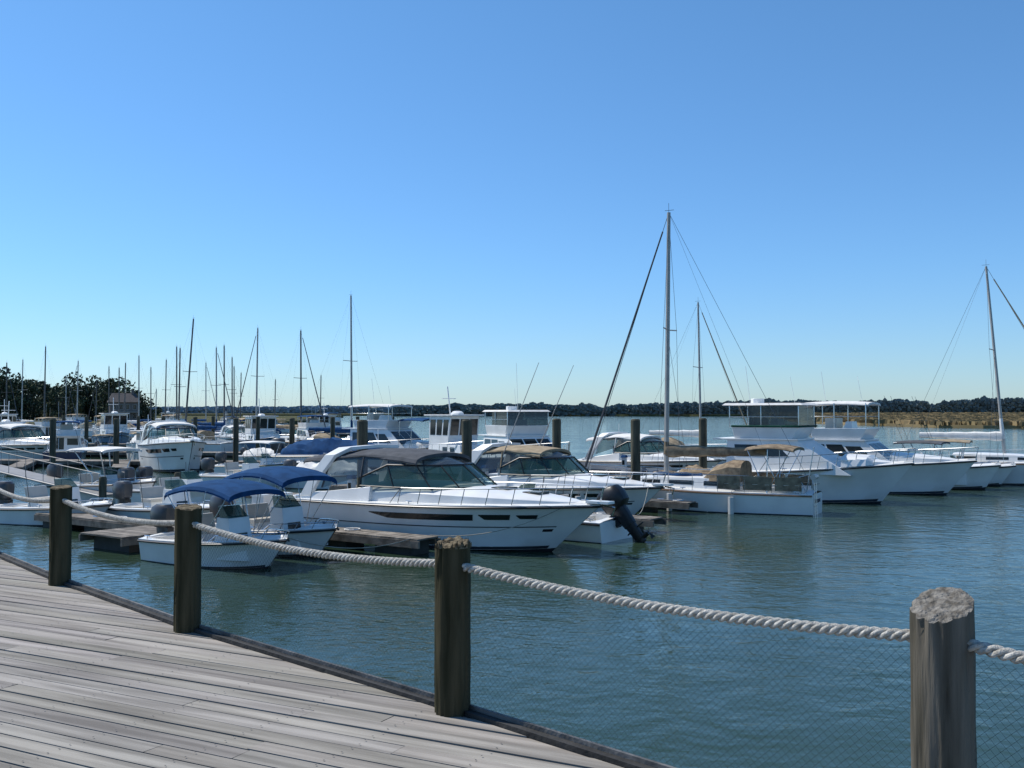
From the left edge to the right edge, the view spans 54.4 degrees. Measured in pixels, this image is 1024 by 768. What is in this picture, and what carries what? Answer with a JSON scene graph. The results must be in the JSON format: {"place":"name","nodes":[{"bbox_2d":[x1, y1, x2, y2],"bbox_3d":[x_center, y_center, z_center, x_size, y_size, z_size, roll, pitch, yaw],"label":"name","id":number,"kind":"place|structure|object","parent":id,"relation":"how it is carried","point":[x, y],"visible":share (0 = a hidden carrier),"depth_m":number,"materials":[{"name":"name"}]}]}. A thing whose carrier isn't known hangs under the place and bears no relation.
{"place":"outdoors","nodes":[
{"label":"outdoors","id":0,"kind":"place"},
{"bbox_2d":[0,446,124,496],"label":"gangway","id":1,"kind":"object","parent":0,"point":[29,475],"visible":0.76,"depth_m":38.53,"materials":[{"name":"metal"}]},
{"bbox_2d":[107,390,140,419],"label":"house","id":2,"kind":"structure","parent":0,"point":[131,398],"depth_m":234.30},
{"bbox_2d":[22,416,342,424],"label":"shore ground","id":3,"kind":"structure","parent":0,"point":[297,419],"depth_m":360.03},
{"bbox_2d":[0,367,162,420],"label":"tree line","id":4,"kind":"object","parent":3,"relation":"on","point":[56,393],"visible":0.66,"depth_m":251.76,"materials":[{"name":"green plant"}]},
{"bbox_2d":[153,413,748,415],"bbox_3d":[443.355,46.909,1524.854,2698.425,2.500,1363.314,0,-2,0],"label":"ground","id":5,"kind":"structure","parent":0,"point":[253,414],"depth_m":1063.09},
{"bbox_2d":[147,395,1023,415],"bbox_3d":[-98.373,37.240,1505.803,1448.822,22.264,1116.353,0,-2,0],"label":"distant tree line","id":6,"kind":"object","parent":5,"relation":"on","point":[983,403],"visible":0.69,"depth_m":1041.28,"materials":[{"name":"plant"}]},
{"bbox_2d":[0,416,1023,767],"bbox_3d":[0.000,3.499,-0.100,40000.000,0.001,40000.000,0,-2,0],"label":"water","id":7,"kind":"structure","parent":0,"point":[888,560],"depth_m":17.70,"materials":[{"name":"liquid"}]},
{"bbox_2d":[0,399,17,421],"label":"cabin cruiser","id":8,"kind":"object","parent":7,"relation":"on","point":[3,415],"visible":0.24,"depth_m":107.14,"materials":[{"name":"plastic"}]},
{"bbox_2d":[0,363,18,421],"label":"sailboat","id":9,"kind":"object","parent":7,"relation":"on","point":[6,367],"visible":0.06,"depth_m":129.56,"materials":[{"name":"grey metal"}]},
{"bbox_2d":[9,460,36,470],"bbox_3d":[-29.503,5.081,59.889,0.960,0.570,8.564,1,-2,-21],"label":"boat","id":10,"kind":"object","parent":7,"relation":"on","point":[20,465],"visible":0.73,"depth_m":59.56,"materials":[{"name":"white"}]},
{"bbox_2d":[14,360,34,424],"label":"sailboat","id":11,"kind":"object","parent":7,"relation":"on","point":[22,401],"visible":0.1,"depth_m":150.35,"materials":[{"name":"grey metal"}]},
{"bbox_2d":[0,416,49,458],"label":"express cruiser","id":12,"kind":"object","parent":7,"relation":"on","point":[26,437],"visible":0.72,"depth_m":71.69,"materials":[{"name":"white plastic"}]},
{"bbox_2d":[29,346,61,423],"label":"sailboat","id":13,"kind":"object","parent":7,"relation":"on","point":[44,383],"visible":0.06,"depth_m":120.41,"materials":[{"name":"grey metal"}]},
{"bbox_2d":[34,417,61,438],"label":"cabin cruiser","id":14,"kind":"object","parent":7,"relation":"on","point":[45,424],"visible":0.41,"depth_m":104.34,"materials":[{"name":"white plastic"}]},
{"bbox_2d":[49,419,55,463],"bbox_3d":[-26.719,4.084,57.905,0.347,4.150,0.342,0,-2,0],"label":"dock piling","id":15,"kind":"object","parent":7,"relation":"in","point":[52,449],"visible":0.59,"depth_m":57.80,"materials":[{"name":"brown wood"}]},
{"bbox_2d":[0,464,113,525],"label":"skiff","id":16,"kind":"object","parent":7,"relation":"on","point":[11,513],"visible":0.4,"depth_m":31.14,"materials":[{"name":"white plastic"}]},
{"bbox_2d":[42,421,87,458],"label":"cabin cruiser","id":17,"kind":"object","parent":7,"relation":"on","point":[67,438],"visible":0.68,"depth_m":68.83,"materials":[{"name":"white plastic"}]},
{"bbox_2d":[55,375,75,420],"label":"sailboat","id":18,"kind":"object","parent":7,"relation":"on","point":[65,402],"visible":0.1,"depth_m":174.66,"materials":[{"name":"grey metal"}]},
{"bbox_2d":[65,413,86,424],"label":"cabin cruiser","id":19,"kind":"object","parent":7,"relation":"on","point":[74,418],"visible":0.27,"depth_m":155.46,"materials":[{"name":"white plastic"}]},
{"bbox_2d":[65,361,96,435],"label":"sailboat","id":20,"kind":"object","parent":7,"relation":"on","point":[91,431],"visible":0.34,"depth_m":149.84,"materials":[{"name":"white plastic"}]},
{"bbox_2d":[84,416,88,445],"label":"dock piling","id":21,"kind":"object","parent":7,"relation":"in","point":[86,430],"visible":0.64,"depth_m":89.80,"materials":[{"name":"brown wood"}]},
{"bbox_2d":[34,513,149,531],"bbox_3d":[-12.020,4.160,29.254,5.720,0.658,0.960,-1,-2,35],"label":"floating dock","id":22,"kind":"object","parent":7,"relation":"on","point":[87,522],"visible":0.41,"depth_m":28.96,"materials":[{"name":"grey wood"}]},
{"bbox_2d":[35,392,156,504],"bbox_3d":[-15.735,2.641,38.076,6.177,4.700,2.277,-1,-2,30],"label":"console boat","id":23,"kind":"object","parent":7,"relation":"on","point":[89,480],"visible":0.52,"depth_m":37.53,"materials":[{"name":"white plastic"}]},
{"bbox_2d":[90,421,112,456],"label":"console boat","id":24,"kind":"object","parent":7,"relation":"on","point":[96,443],"visible":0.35,"depth_m":79.06,"materials":[{"name":"white plastic"}]},
{"bbox_2d":[99,476,106,500],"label":"dock piling","id":25,"kind":"object","parent":7,"relation":"in","point":[102,487],"visible":0.45,"depth_m":34.80,"materials":[{"name":"brown wood"}]},
{"bbox_2d":[96,368,122,434],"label":"sailboat","id":26,"kind":"object","parent":7,"relation":"on","point":[118,394],"visible":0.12,"depth_m":144.67,"materials":[{"name":"grey metal"}]},
{"bbox_2d":[91,398,130,442],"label":"cabin cruiser","id":27,"kind":"object","parent":7,"relation":"on","point":[108,418],"visible":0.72,"depth_m":103.83,"materials":[{"name":"plastic"}]},
{"bbox_2d":[113,418,118,463],"bbox_3d":[-23.819,4.141,59.905,0.349,4.150,0.339,0,-2,0],"label":"dock piling","id":28,"kind":"object","parent":7,"relation":"in","point":[115,439],"visible":0.59,"depth_m":59.80,"materials":[{"name":"brown wood"}]},
{"bbox_2d":[0,459,259,467],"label":"floating dock","id":29,"kind":"object","parent":7,"relation":"on","point":[94,462],"visible":0.22,"depth_m":63.61,"materials":[{"name":"grey wood"}]},
{"bbox_2d":[121,363,143,427],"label":"sailboat","id":30,"kind":"object","parent":7,"relation":"on","point":[134,424],"visible":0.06,"depth_m":150.25,"materials":[{"name":"grey metal"}]},
{"bbox_2d":[126,415,149,459],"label":"cabin cruiser","id":31,"kind":"object","parent":7,"relation":"on","point":[138,433],"visible":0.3,"depth_m":72.07,"materials":[{"name":"plastic"}]},
{"bbox_2d":[127,356,155,437],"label":"sailboat","id":32,"kind":"object","parent":7,"relation":"on","point":[132,427],"visible":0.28,"depth_m":139.66,"materials":[{"name":"white plastic"}]},
{"bbox_2d":[137,367,158,427],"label":"sailboat","id":33,"kind":"object","parent":7,"relation":"on","point":[144,423],"visible":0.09,"depth_m":164.66,"materials":[{"name":"grey metal"}]},
{"bbox_2d":[105,464,209,518],"bbox_3d":[-10.823,3.640,31.064,5.177,2.300,1.877,-1,-2,35],"label":"skiff","id":34,"kind":"object","parent":7,"relation":"on","point":[123,491],"visible":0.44,"depth_m":30.98,"materials":[{"name":"white plastic"}]},
{"bbox_2d":[115,462,212,503],"bbox_3d":[-11.822,3.769,35.562,6.177,2.300,2.277,-1,-2,35],"label":"console boat","id":35,"kind":"object","parent":7,"relation":"on","point":[188,477],"visible":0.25,"depth_m":35.51,"materials":[{"name":"white plastic"}]},
{"bbox_2d":[86,451,241,457],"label":"floating dock","id":36,"kind":"object","parent":7,"relation":"on","point":[122,454],"visible":0.12,"depth_m":77.27,"materials":[{"name":"grey wood"}]},
{"bbox_2d":[137,420,206,472],"bbox_3d":[-20.260,3.694,60.023,3.276,3.850,10.033,1,-2,-30],"label":"express cruiser","id":37,"kind":"object","parent":7,"relation":"on","point":[171,446],"visible":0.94,"depth_m":58.29,"materials":[{"name":"white plastic"}]},
{"bbox_2d":[156,347,191,427],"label":"sailboat","id":38,"kind":"object","parent":7,"relation":"on","point":[176,388],"visible":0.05,"depth_m":114.60,"materials":[{"name":"grey metal"}]},
{"bbox_2d":[166,348,200,430],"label":"sailboat","id":39,"kind":"object","parent":7,"relation":"on","point":[179,355],"visible":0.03,"depth_m":100.33,"materials":[{"name":"grey metal"}]},
{"bbox_2d":[160,315,232,451],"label":"sailboat","id":40,"kind":"object","parent":7,"relation":"on","point":[215,445],"visible":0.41,"depth_m":86.54,"materials":[{"name":"white plastic"}]},
{"bbox_2d":[191,363,219,423],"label":"sailboat","id":41,"kind":"object","parent":7,"relation":"on","point":[205,420],"visible":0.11,"depth_m":169.47,"materials":[{"name":"grey metal"}]},
{"bbox_2d":[137,479,289,568],"bbox_3d":[-6.882,3.383,23.257,4.634,2.328,1.878,-1,-2,33],"label":"skiff","id":42,"kind":"object","parent":7,"relation":"on","point":[158,547],"visible":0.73,"depth_m":22.69,"materials":[{"name":"white plastic"}]},
{"bbox_2d":[197,347,233,430],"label":"sailboat","id":43,"kind":"object","parent":7,"relation":"on","point":[216,385],"visible":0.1,"depth_m":111.56,"materials":[{"name":"grey metal"}]},
{"bbox_2d":[198,345,238,439],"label":"sailboat","id":44,"kind":"object","parent":7,"relation":"on","point":[218,431],"visible":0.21,"depth_m":109.66,"materials":[{"name":"white plastic"}]},
{"bbox_2d":[217,357,241,430],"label":"sailboat","id":45,"kind":"object","parent":7,"relation":"on","point":[229,422],"visible":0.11,"depth_m":129.60,"materials":[{"name":"grey metal"}]},
{"bbox_2d":[218,425,244,440],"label":"express cruiser","id":46,"kind":"object","parent":7,"relation":"on","point":[227,429],"visible":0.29,"depth_m":104.26,"materials":[{"name":"white plastic"}]},
{"bbox_2d":[233,418,238,461],"bbox_3d":[-17.174,4.198,61.905,0.348,4.150,0.344,0,-2,0],"label":"dock piling","id":47,"kind":"object","parent":7,"relation":"in","point":[235,439],"visible":0.72,"depth_m":61.79,"materials":[{"name":"brown wood"}]},
{"bbox_2d":[199,448,275,486],"bbox_3d":[-12.635,4.083,46.538,5.176,2.300,1.877,-1,-2,30],"label":"skiff","id":48,"kind":"object","parent":7,"relation":"on","point":[207,465],"visible":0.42,"depth_m":46.45,"materials":[{"name":"white plastic"}]},
{"bbox_2d":[239,447,273,460],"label":"console boat","id":49,"kind":"object","parent":7,"relation":"on","point":[256,454],"visible":0.36,"depth_m":67.19,"materials":[{"name":"white plastic"}]},
{"bbox_2d":[213,408,302,472],"bbox_3d":[-13.730,3.292,54.011,5.559,4.230,2.049,-1,-2,20],"label":"console boat","id":50,"kind":"object","parent":7,"relation":"on","point":[266,460],"visible":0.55,"depth_m":53.68,"materials":[{"name":"white plastic"}]},
{"bbox_2d":[256,417,259,447],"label":"dock piling","id":51,"kind":"object","parent":7,"relation":"in","point":[257,430],"visible":0.58,"depth_m":83.78,"materials":[{"name":"brown wood"}]},
{"bbox_2d":[231,328,285,439],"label":"sailboat","id":52,"kind":"object","parent":7,"relation":"on","point":[279,431],"visible":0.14,"depth_m":95.46,"materials":[{"name":"grey metal"}]},
{"bbox_2d":[238,402,279,451],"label":"cabin cruiser","id":53,"kind":"object","parent":7,"relation":"on","point":[268,428],"visible":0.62,"depth_m":86.27,"materials":[{"name":"plastic"}]},
{"bbox_2d":[209,466,338,556],"bbox_3d":[-6.084,3.348,25.220,4.778,2.550,1.977,-1,-2,37],"label":"skiff","id":54,"kind":"object","parent":7,"relation":"on","point":[287,514],"visible":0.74,"depth_m":24.53,"materials":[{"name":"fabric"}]},
{"bbox_2d":[267,377,288,431],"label":"sailboat","id":55,"kind":"object","parent":7,"relation":"on","point":[282,430],"visible":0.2,"depth_m":179.63,"materials":[{"name":"white"}]},
{"bbox_2d":[289,418,294,443],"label":"dock piling","id":56,"kind":"object","parent":7,"relation":"in","point":[291,430],"visible":0.44,"depth_m":63.81,"materials":[{"name":"brown wood"}]},
{"bbox_2d":[274,329,326,446],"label":"sailboat","id":57,"kind":"object","parent":7,"relation":"on","point":[286,438],"visible":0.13,"depth_m":89.55,"materials":[{"name":"grey metal"}]},
{"bbox_2d":[295,406,329,440],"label":"cabin cruiser","id":58,"kind":"object","parent":7,"relation":"on","point":[303,432],"visible":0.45,"depth_m":88.11,"materials":[{"name":"white plastic"}]},
{"bbox_2d":[283,459,356,489],"bbox_3d":[-8.421,4.252,46.000,5.199,1.853,1.960,-1,-2,25],"label":"outboard motorboat","id":59,"kind":"object","parent":7,"relation":"on","point":[293,462],"visible":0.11,"depth_m":45.95,"materials":[{"name":"white plastic"}]},
{"bbox_2d":[308,413,338,436],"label":"cabin cruiser","id":60,"kind":"object","parent":7,"relation":"on","point":[326,419],"visible":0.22,"depth_m":126.12,"materials":[{"name":"plastic"}]},
{"bbox_2d":[270,437,380,463],"bbox_3d":[-10.520,4.375,58.015,8.220,2.573,2.846,-1,-2,20],"label":"outboard motorboat","id":61,"kind":"object","parent":7,"relation":"on","point":[300,450],"visible":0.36,"depth_m":57.42,"materials":[{"name":"blue fabric"}]},
{"bbox_2d":[330,417,334,437],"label":"dock piling","id":62,"kind":"object","parent":7,"relation":"in","point":[332,426],"visible":0.44,"depth_m":73.80,"materials":[{"name":"brown wood"}]},
{"bbox_2d":[286,294,386,446],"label":"sailboat","id":63,"kind":"object","parent":7,"relation":"on","point":[327,435],"visible":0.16,"depth_m":74.78,"materials":[{"name":"white wood"}]},
{"bbox_2d":[0,551,675,767],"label":"boardwalk","id":64,"kind":"structure","parent":7,"relation":"in","point":[91,677],"depth_m":5.40,"materials":[{"name":"grey wood"}]},
{"bbox_2d":[48,485,71,585],"bbox_3d":[-4.220,2.608,9.268,0.204,3.317,0.204,0,-2,0],"label":"wooden post","id":65,"kind":"object","parent":64,"relation":"on","point":[60,536],"visible":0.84,"depth_m":9.23,"materials":[{"name":"brown wood"}]},
{"bbox_2d":[0,488,49,502],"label":"rope","id":66,"kind":"object","parent":65,"relation":"attached to","point":[25,499],"visible":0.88,"depth_m":10.15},
{"bbox_2d":[62,499,174,525],"bbox_3d":[-3.303,1.087,8.322,0.050,0.120,2.700,2,-2,-43],"label":"rope","id":67,"kind":"object","parent":65,"relation":"attached to","point":[100,514],"visible":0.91,"depth_m":8.24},
{"bbox_2d":[173,504,201,632],"bbox_3d":[-2.385,2.550,7.290,0.201,3.318,0.203,0,-2,0],"label":"wooden post","id":68,"kind":"object","parent":64,"relation":"on","point":[186,605],"visible":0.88,"depth_m":7.24,"materials":[{"name":"brown wood"}]},
{"bbox_2d":[192,522,434,567],"bbox_3d":[-1.351,1.027,6.333,2.876,0.116,0.050,-2,-2,44],"label":"rope","id":69,"kind":"object","parent":68,"relation":"attached to","point":[396,561],"visible":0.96,"depth_m":6.17,"materials":[{"name":"fabric"}]},
{"bbox_2d":[196,533,434,694],"bbox_3d":[-1.337,1.383,6.338,2.877,0.699,0.001,-2,-2,44],"label":"safety net","id":70,"kind":"object","parent":69,"relation":"hanging from","point":[319,610],"visible":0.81,"depth_m":6.19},
{"bbox_2d":[434,535,471,716],"bbox_3d":[-0.318,2.487,5.291,0.204,3.332,0.204,0,-2,0],"label":"wooden post","id":71,"kind":"object","parent":64,"relation":"on","point":[452,640],"visible":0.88,"depth_m":5.25,"materials":[{"name":"brown wood"}]},
{"bbox_2d":[462,563,909,641],"bbox_3d":[0.614,0.966,4.454,2.563,0.101,0.050,-2,-2,43],"label":"rope","id":72,"kind":"object","parent":71,"relation":"attached to","point":[877,633],"visible":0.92,"depth_m":4.24,"materials":[{"name":"fabric"}]},
{"bbox_2d":[467,574,910,767],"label":"safety net","id":73,"kind":"object","parent":71,"relation":"attached to","point":[674,681],"visible":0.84,"depth_m":4.40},
{"bbox_2d":[909,587,976,767],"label":"wooden post","id":74,"kind":"object","parent":64,"relation":"on","point":[943,688],"visible":1,"depth_m":3.49,"materials":[{"name":"grey wood"}]},
{"bbox_2d":[967,639,1023,664],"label":"rope","id":75,"kind":"object","parent":74,"relation":"attached to","point":[1012,655],"visible":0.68,"depth_m":3.42,"materials":[{"name":"fabric"}]},
{"bbox_2d":[974,658,1023,767],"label":"safety net","id":76,"kind":"object","parent":74,"relation":"attached to","point":[997,717],"visible":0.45,"depth_m":3.44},
{"bbox_2d":[357,420,367,487],"bbox_3d":[-4.742,3.268,31.518,0.351,4.270,0.342,0,-2,0],"label":"dock piling","id":77,"kind":"object","parent":7,"relation":"in","point":[362,432],"visible":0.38,"depth_m":31.42,"materials":[{"name":"brown wood"}]},
{"bbox_2d":[326,527,440,555],"bbox_3d":[-4.575,4.073,26.211,6.220,0.658,0.860,-1,-2,35],"label":"floating dock","id":78,"kind":"object","parent":7,"relation":"on","point":[415,544],"visible":0.43,"depth_m":24.91,"materials":[{"name":"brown wood"}]},
{"bbox_2d":[288,537,410,548],"bbox_3d":[-3.780,3.638,23.232,3.426,0.463,0.023,1,-2,-40],"label":"mooring line","id":79,"kind":"object","parent":78,"relation":"attached to","point":[347,548],"visible":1,"depth_m":23.16,"materials":[{"name":"fabric"}]},
{"bbox_2d":[430,509,559,535],"bbox_3d":[-0.382,3.386,24.534,3.359,0.786,0.023,0,-2,8],"label":"mooring line","id":80,"kind":"object","parent":78,"relation":"attached to","point":[502,529],"visible":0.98,"depth_m":24.49,"materials":[{"name":"fabric"}]},
{"bbox_2d":[342,385,428,448],"bbox_3d":[-7.064,2.616,59.929,9.586,6.000,3.468,-1,-2,30],"label":"cabin cruiser","id":81,"kind":"object","parent":7,"relation":"on","point":[387,426],"visible":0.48,"depth_m":59.20,"materials":[{"name":"white plastic"}]},
{"bbox_2d":[79,464,720,552],"bbox_3d":[3.593,4.348,45.129,1.860,1.190,48.931,-1,-2,35],"label":"floating dock","id":82,"kind":"object","parent":7,"relation":"on","point":[122,539],"visible":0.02,"depth_m":25.56,"materials":[{"name":"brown wood"}]},
{"bbox_2d":[621,455,626,475],"bbox_3d":[5.497,3.977,48.755,0.280,1.000,0.240,-1,-2,35],"label":"power pedestal","id":83,"kind":"object","parent":82,"relation":"on","point":[624,460],"visible":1,"depth_m":48.68,"materials":[{"name":"white plastic"}]},
{"bbox_2d":[398,386,484,452],"bbox_3d":[-3.396,2.828,56.938,3.430,5.405,8.515,1,-2,-40],"label":"pilothouse boat","id":84,"kind":"object","parent":7,"relation":"on","point":[445,432],"visible":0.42,"depth_m":56.03,"materials":[{"name":"plastic"}]},
{"bbox_2d":[293,430,615,551],"bbox_3d":[-1.924,2.973,27.140,10.782,3.410,3.326,-1,-2,35],"label":"express cruiser","id":85,"kind":"object","parent":7,"relation":"on","point":[446,494],"visible":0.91,"depth_m":25.92,"materials":[{"name":"white plastic"}]},
{"bbox_2d":[462,419,471,461],"bbox_3d":[-1.498,3.308,32.921,0.348,4.270,0.346,0,-2,0],"label":"dock piling","id":86,"kind":"object","parent":7,"relation":"in","point":[467,437],"visible":0.38,"depth_m":32.82,"materials":[{"name":"brown wood"}]},
{"bbox_2d":[478,365,569,473],"bbox_3d":[0.618,2.079,49.923,3.368,6.500,9.586,1,-2,-25],"label":"cabin cruiser","id":87,"kind":"object","parent":7,"relation":"on","point":[530,427],"visible":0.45,"depth_m":49.66,"materials":[{"name":"white plastic"}]},
{"bbox_2d":[552,419,560,447],"bbox_3d":[1.701,3.452,37.917,0.347,4.270,0.339,0,-2,0],"label":"dock piling","id":88,"kind":"object","parent":7,"relation":"in","point":[556,433],"visible":0.37,"depth_m":37.82,"materials":[{"name":"brown wood"}]},
{"bbox_2d":[461,363,674,514],"bbox_3d":[1.486,2.094,34.785,9.176,5.604,3.204,-1,-2,35],"label":"express cruiser","id":89,"kind":"object","parent":7,"relation":"on","point":[514,462],"visible":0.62,"depth_m":33.96,"materials":[{"name":"plastic"}]},
{"bbox_2d":[518,468,654,543],"bbox_3d":[1.036,3.570,28.598,6.721,2.300,2.177,-1,-2,35],"label":"outboard motorboat","id":90,"kind":"object","parent":7,"relation":"on","point":[620,524],"visible":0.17,"depth_m":27.04,"materials":[{"name":"white plastic"}]},
{"bbox_2d":[593,512,666,530],"bbox_3d":[0.687,4.224,31.502,8.820,0.658,0.860,-1,-2,35],"label":"floating dock","id":91,"kind":"object","parent":7,"relation":"on","point":[649,521],"visible":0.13,"depth_m":29.22,"materials":[{"name":"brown wood"}]},
{"bbox_2d":[631,419,640,480],"bbox_3d":[4.399,3.380,35.417,0.347,4.270,0.345,0,-2,0],"label":"dock piling","id":92,"kind":"object","parent":7,"relation":"in","point":[635,445],"visible":0.59,"depth_m":35.31,"materials":[{"name":"brown wood"}]},
{"bbox_2d":[577,432,725,472],"bbox_3d":[7.235,3.739,51.969,8.962,3.300,2.876,-1,-2,40],"label":"express cruiser","id":93,"kind":"object","parent":7,"relation":"on","point":[619,444],"visible":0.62,"depth_m":51.63,"materials":[{"name":"white plastic"}]},
{"bbox_2d":[638,498,697,512],"bbox_3d":[3.195,4.363,36.334,7.420,0.658,0.760,-1,-2,35],"label":"floating dock","id":94,"kind":"object","parent":7,"relation":"on","point":[652,505],"visible":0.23,"depth_m":34.53,"materials":[{"name":"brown wood"}]},
{"bbox_2d":[640,464,710,475],"bbox_3d":[7.080,4.084,39.366,5.199,1.808,1.870,-1,-2,35],"label":"outboard motorboat","id":95,"kind":"object","parent":7,"relation":"on","point":[695,467],"visible":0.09,"depth_m":39.21,"materials":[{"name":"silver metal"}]},
{"bbox_2d":[642,302,746,463],"bbox_3d":[11.230,0.115,62.545,8.515,11.150,2.764,-1,-2,35],"label":"sailboat","id":96,"kind":"object","parent":7,"relation":"on","point":[686,433],"visible":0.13,"depth_m":62.24,"materials":[{"name":"white wood"}]},
{"bbox_2d":[699,418,706,467],"bbox_3d":[7.849,3.537,40.916,0.349,4.270,0.338,0,-2,0],"label":"dock piling","id":97,"kind":"object","parent":7,"relation":"in","point":[702,437],"visible":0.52,"depth_m":40.81,"materials":[{"name":"brown wood"}]},
{"bbox_2d":[585,210,822,515],"bbox_3d":[6.666,-0.905,36.511,8.874,11.700,3.059,-1,-2,28],"label":"sailboat","id":98,"kind":"object","parent":7,"relation":"on","point":[735,487],"visible":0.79,"depth_m":35.14,"materials":[{"name":"white plastic"}]},
{"bbox_2d":[677,366,915,502],"bbox_3d":[11.469,2.125,40.150,9.088,5.850,3.694,-1,-2,32],"label":"sport fishing yacht","id":99,"kind":"object","parent":7,"relation":"on","point":[846,477],"visible":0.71,"depth_m":38.91,"materials":[{"name":"plastic"}]},
{"bbox_2d":[802,373,978,494],"bbox_3d":[15.903,2.267,44.248,8.890,5.800,3.560,-1,-2,35],"label":"trawler yacht","id":100,"kind":"object","parent":7,"relation":"on","point":[924,474],"visible":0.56,"depth_m":42.71,"materials":[{"name":"plastic"}]},
{"bbox_2d":[885,396,1000,489],"bbox_3d":[19.076,2.893,46.897,7.176,4.700,2.477,-1,-2,35],"label":"console boat","id":101,"kind":"object","parent":7,"relation":"on","point":[977,477],"visible":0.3,"depth_m":45.09,"materials":[{"name":"white plastic"}]},
{"bbox_2d":[902,266,1023,484],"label":"sailboat","id":102,"kind":"object","parent":7,"relation":"on","point":[1015,476],"visible":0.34,"depth_m":49.28,"materials":[{"name":"white plastic"}]},
{"bbox_2d":[912,398,1015,485],"bbox_3d":[21.096,2.946,48.747,6.376,4.700,2.277,-1,-2,29],"label":"console boat","id":103,"kind":"object","parent":7,"relation":"on","point":[1003,471],"visible":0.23,"depth_m":47.38,"materials":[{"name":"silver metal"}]},
{"bbox_2d":[0,0,1023,407],"label":"sky","id":104,"kind":"structure","parent":0,"point":[490,185],"materials":[{"name":"blue"}]},
{"bbox_2d":[814,412,1023,427],"bbox_3d":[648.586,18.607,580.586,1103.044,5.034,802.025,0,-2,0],"label":"salt marsh","id":105,"kind":"structure","parent":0,"point":[967,419],"depth_m":304.07,"materials":[{"name":"yellow plant"}]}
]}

